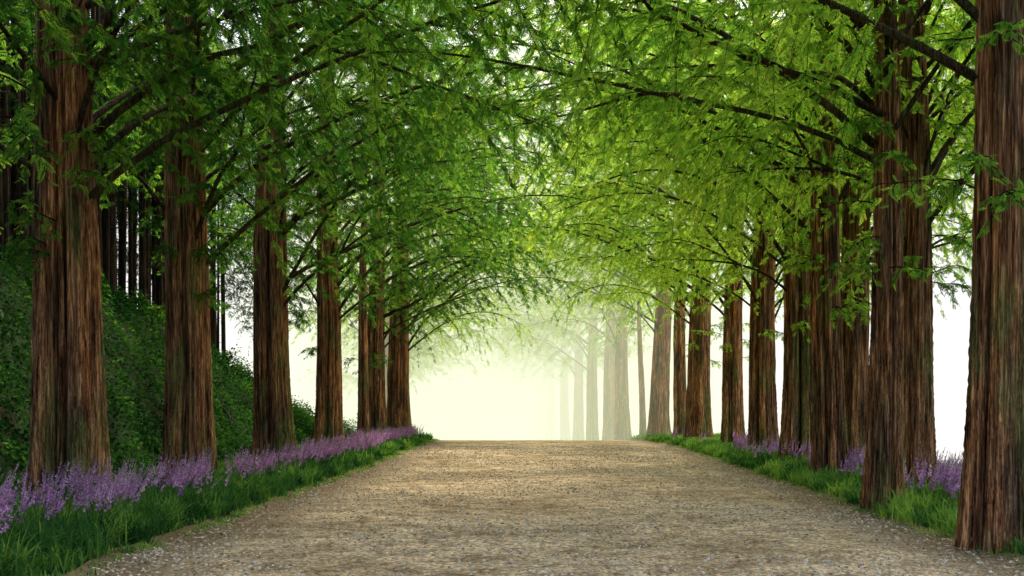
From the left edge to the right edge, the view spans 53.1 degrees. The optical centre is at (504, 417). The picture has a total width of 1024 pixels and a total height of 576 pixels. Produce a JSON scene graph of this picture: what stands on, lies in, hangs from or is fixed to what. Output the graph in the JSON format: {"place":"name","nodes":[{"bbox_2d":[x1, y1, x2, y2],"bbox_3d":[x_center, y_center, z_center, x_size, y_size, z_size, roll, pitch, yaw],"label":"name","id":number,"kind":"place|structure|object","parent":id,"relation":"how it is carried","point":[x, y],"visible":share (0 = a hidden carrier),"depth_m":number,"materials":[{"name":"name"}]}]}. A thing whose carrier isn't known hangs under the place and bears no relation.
{"place":"outdoors","nodes":[
{"label":"outdoors","id":0,"kind":"place"},
{"bbox_2d":[6,435,355,507],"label":"verge grass","id":1,"kind":"structure","parent":0,"point":[231,459],"depth_m":28.27,"materials":[{"name":"purple plant"}]},
{"bbox_2d":[10,0,974,423],"label":"sky","id":2,"kind":"structure","parent":0,"point":[458,399],"materials":[{"name":"white"}]},
{"bbox_2d":[0,254,1018,575],"bbox_3d":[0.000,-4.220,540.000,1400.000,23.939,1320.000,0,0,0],"label":"ground","id":3,"kind":"structure","parent":0,"point":[948,438],"depth_m":32.72,"materials":[{"name":"green plant"}]},
{"bbox_2d":[0,236,356,494],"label":"hillside undergrowth","id":4,"kind":"object","parent":3,"relation":"on","point":[118,300],"visible":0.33,"depth_m":32.12,"materials":[{"name":"green plant"}]},
{"bbox_2d":[0,0,357,355],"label":"distant forest","id":5,"kind":"object","parent":3,"relation":"on","point":[113,247],"visible":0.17,"depth_m":40.96,"materials":[{"name":"green plant"}]},
{"bbox_2d":[0,424,432,575],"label":"liriope","id":6,"kind":"object","parent":3,"relation":"on","point":[38,542],"depth_m":14.77,"materials":[{"name":"purple plant"}]},
{"bbox_2d":[0,0,559,186],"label":"metasequoia tree","id":7,"kind":"object","parent":3,"relation":"on","point":[53,28],"visible":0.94,"depth_m":12.52,"materials":[{"name":"green plant"}]},
{"bbox_2d":[0,0,642,475],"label":"metasequoia tree","id":8,"kind":"object","parent":3,"relation":"on","point":[188,404],"visible":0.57,"depth_m":22.35,"materials":[{"name":"green plant"}]},
{"bbox_2d":[25,0,624,459],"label":"metasequoia tree","id":9,"kind":"object","parent":3,"relation":"on","point":[273,422],"visible":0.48,"depth_m":31.61,"materials":[{"name":"green plant"}]},
{"bbox_2d":[0,0,692,505],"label":"metasequoia tree","id":10,"kind":"object","parent":3,"relation":"on","point":[68,414],"visible":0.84,"depth_m":16.57,"materials":[{"name":"green plant"}]},
{"bbox_2d":[343,152,393,437],"bbox_3d":[-6.764,-6.405,49.928,2.222,16.500,3.080,0,0,27],"label":"metasequoia tree","id":11,"kind":"object","parent":3,"relation":"on","point":[363,418],"visible":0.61,"depth_m":49.78,"materials":[{"name":"brown plant"}]},
{"bbox_2d":[136,0,608,445],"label":"metasequoia tree","id":12,"kind":"object","parent":3,"relation":"on","point":[329,405],"visible":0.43,"depth_m":40.75,"materials":[{"name":"green plant"}]},
{"bbox_2d":[309,264,473,400],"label":"metasequoia tree","id":13,"kind":"object","parent":3,"relation":"on","point":[435,365],"visible":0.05,"depth_m":120.95,"materials":[{"name":"green plant"}]},
{"bbox_2d":[296,227,489,399],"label":"metasequoia tree","id":14,"kind":"object","parent":3,"relation":"on","point":[419,375],"visible":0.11,"depth_m":102.17,"materials":[{"name":"green plant"}]},
{"bbox_2d":[293,190,529,391],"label":"metasequoia tree","id":15,"kind":"object","parent":3,"relation":"on","point":[436,349],"visible":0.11,"depth_m":86.75,"materials":[{"name":"green plant"}]},
{"bbox_2d":[242,56,587,432],"bbox_3d":[-3.728,-10.421,54.958,15.651,24.500,16.629,0,0,-43],"label":"metasequoia tree","id":16,"kind":"object","parent":3,"relation":"on","point":[377,394],"visible":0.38,"depth_m":54.64,"materials":[{"name":"green plant"}]},
{"bbox_2d":[287,121,548,408],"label":"metasequoia tree","id":17,"kind":"object","parent":3,"relation":"on","point":[430,327],"visible":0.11,"depth_m":73.64,"materials":[{"name":"green plant"}]},
{"bbox_2d":[288,65,581,432],"bbox_3d":[-4.434,-10.406,61.591,18.591,24.500,14.464,0,0,0],"label":"metasequoia tree","id":18,"kind":"object","parent":3,"relation":"on","point":[398,405],"visible":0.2,"depth_m":60.51,"materials":[{"name":"green plant"}]},
{"bbox_2d":[459,315,560,439],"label":"metasequoia tree","id":19,"kind":"object","parent":3,"relation":"on","point":[534,427],"visible":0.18,"depth_m":174.66,"materials":[{"name":"green plant"}]},
{"bbox_2d":[456,283,583,439],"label":"metasequoia tree","id":20,"kind":"object","parent":3,"relation":"on","point":[541,420],"visible":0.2,"depth_m":154.72,"materials":[{"name":"green plant"}]},
{"bbox_2d":[456,273,603,439],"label":"metasequoia tree","id":21,"kind":"object","parent":3,"relation":"on","point":[550,423],"visible":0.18,"depth_m":137.68,"materials":[{"name":"green plant"}]},
{"bbox_2d":[463,250,604,439],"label":"metasequoia tree","id":22,"kind":"object","parent":3,"relation":"on","point":[564,413],"visible":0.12,"depth_m":119.49,"materials":[{"name":"green plant"}]},
{"bbox_2d":[459,225,650,439],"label":"metasequoia tree","id":23,"kind":"object","parent":3,"relation":"on","point":[578,422],"visible":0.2,"depth_m":107.63,"materials":[{"name":"green plant"}]},
{"bbox_2d":[458,185,654,439],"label":"metasequoia tree","id":24,"kind":"object","parent":3,"relation":"on","point":[592,356],"visible":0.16,"depth_m":97.40,"materials":[{"name":"green plant"}]},
{"bbox_2d":[491,124,688,439],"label":"metasequoia tree","id":25,"kind":"object","parent":3,"relation":"on","point":[622,428],"visible":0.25,"depth_m":81.58,"materials":[{"name":"green plant"}]},
{"bbox_2d":[602,272,615,439],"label":"metasequoia tree","id":26,"kind":"object","parent":3,"relation":"on","point":[608,402],"visible":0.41,"depth_m":89.52,"materials":[{"name":"beige plant"}]},
{"bbox_2d":[487,73,747,434],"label":"metasequoia tree","id":27,"kind":"object","parent":3,"relation":"on","point":[658,419],"visible":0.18,"depth_m":65.51,"materials":[{"name":"green plant"}]},
{"bbox_2d":[471,0,783,441],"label":"metasequoia tree","id":28,"kind":"object","parent":3,"relation":"on","point":[732,346],"visible":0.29,"depth_m":47.77,"materials":[{"name":"green plant"}]},
{"bbox_2d":[289,0,975,509],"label":"metasequoia tree","id":29,"kind":"object","parent":3,"relation":"on","point":[883,470],"visible":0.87,"depth_m":17.45,"materials":[{"name":"green plant"}]},
{"bbox_2d":[637,221,646,434],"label":"metasequoia tree","id":30,"kind":"object","parent":3,"relation":"on","point":[642,418],"visible":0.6,"depth_m":73.83,"materials":[{"name":"brown plant"}]},
{"bbox_2d":[507,1,783,437],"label":"metasequoia tree","id":31,"kind":"object","parent":3,"relation":"on","point":[698,419],"visible":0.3,"depth_m":54.64,"materials":[{"name":"green plant"}]},
{"bbox_2d":[673,191,686,434],"bbox_3d":[10.675,-10.433,62.030,1.059,24.500,1.133,0,0,0],"label":"metasequoia tree","id":32,"kind":"object","parent":3,"relation":"on","point":[679,389],"visible":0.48,"depth_m":61.77,"materials":[{"name":"brown plant"}]},
{"bbox_2d":[351,0,1023,553],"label":"metasequoia tree","id":33,"kind":"object","parent":3,"relation":"on","point":[991,500],"visible":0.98,"depth_m":12.12,"materials":[{"name":"green plant"}]},
{"bbox_2d":[409,0,975,473],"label":"metasequoia tree","id":34,"kind":"object","parent":3,"relation":"on","point":[827,382],"visible":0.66,"depth_m":24.26,"materials":[{"name":"green plant"}]},
{"bbox_2d":[460,0,973,459],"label":"metasequoia tree","id":35,"kind":"object","parent":3,"relation":"on","point":[796,416],"visible":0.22,"depth_m":32.42,"materials":[{"name":"green plant"}]},
{"bbox_2d":[503,0,942,447],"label":"metasequoia tree","id":36,"kind":"object","parent":3,"relation":"on","point":[762,416],"visible":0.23,"depth_m":39.63,"materials":[{"name":"green plant"}]},
{"bbox_2d":[670,0,975,486],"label":"metasequoia tree","id":37,"kind":"object","parent":3,"relation":"on","point":[918,126],"visible":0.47,"depth_m":19.16,"materials":[{"name":"green plant"}]},
{"bbox_2d":[671,0,975,468],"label":"metasequoia tree","id":38,"kind":"object","parent":3,"relation":"on","point":[856,352],"visible":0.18,"depth_m":26.15,"materials":[{"name":"green plant"}]},
{"bbox_2d":[631,425,1023,555],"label":"flower bed","id":39,"kind":"object","parent":3,"relation":"on","point":[924,509],"depth_m":21.44,"materials":[{"name":"green plant"}]},
{"bbox_2d":[714,432,960,472],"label":"verge grass","id":40,"kind":"structure","parent":3,"relation":"on","point":[717,433],"depth_m":27.42,"materials":[{"name":"purple plant"}]},
{"bbox_2d":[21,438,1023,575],"bbox_3d":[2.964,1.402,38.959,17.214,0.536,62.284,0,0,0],"label":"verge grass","id":41,"kind":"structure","parent":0,"point":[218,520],"depth_m":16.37,"materials":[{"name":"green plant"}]},
{"bbox_2d":[63,436,1023,575],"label":"gravel road","id":42,"kind":"structure","parent":0,"point":[424,565],"depth_m":14.45,"materials":[{"name":"beige gravel"}]},
{"bbox_2d":[80,442,1023,575],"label":"fallen leaves","id":43,"kind":"object","parent":42,"relation":"on","point":[892,560],"visible":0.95,"depth_m":14.90,"materials":[{"name":"brown plant"}]}
]}

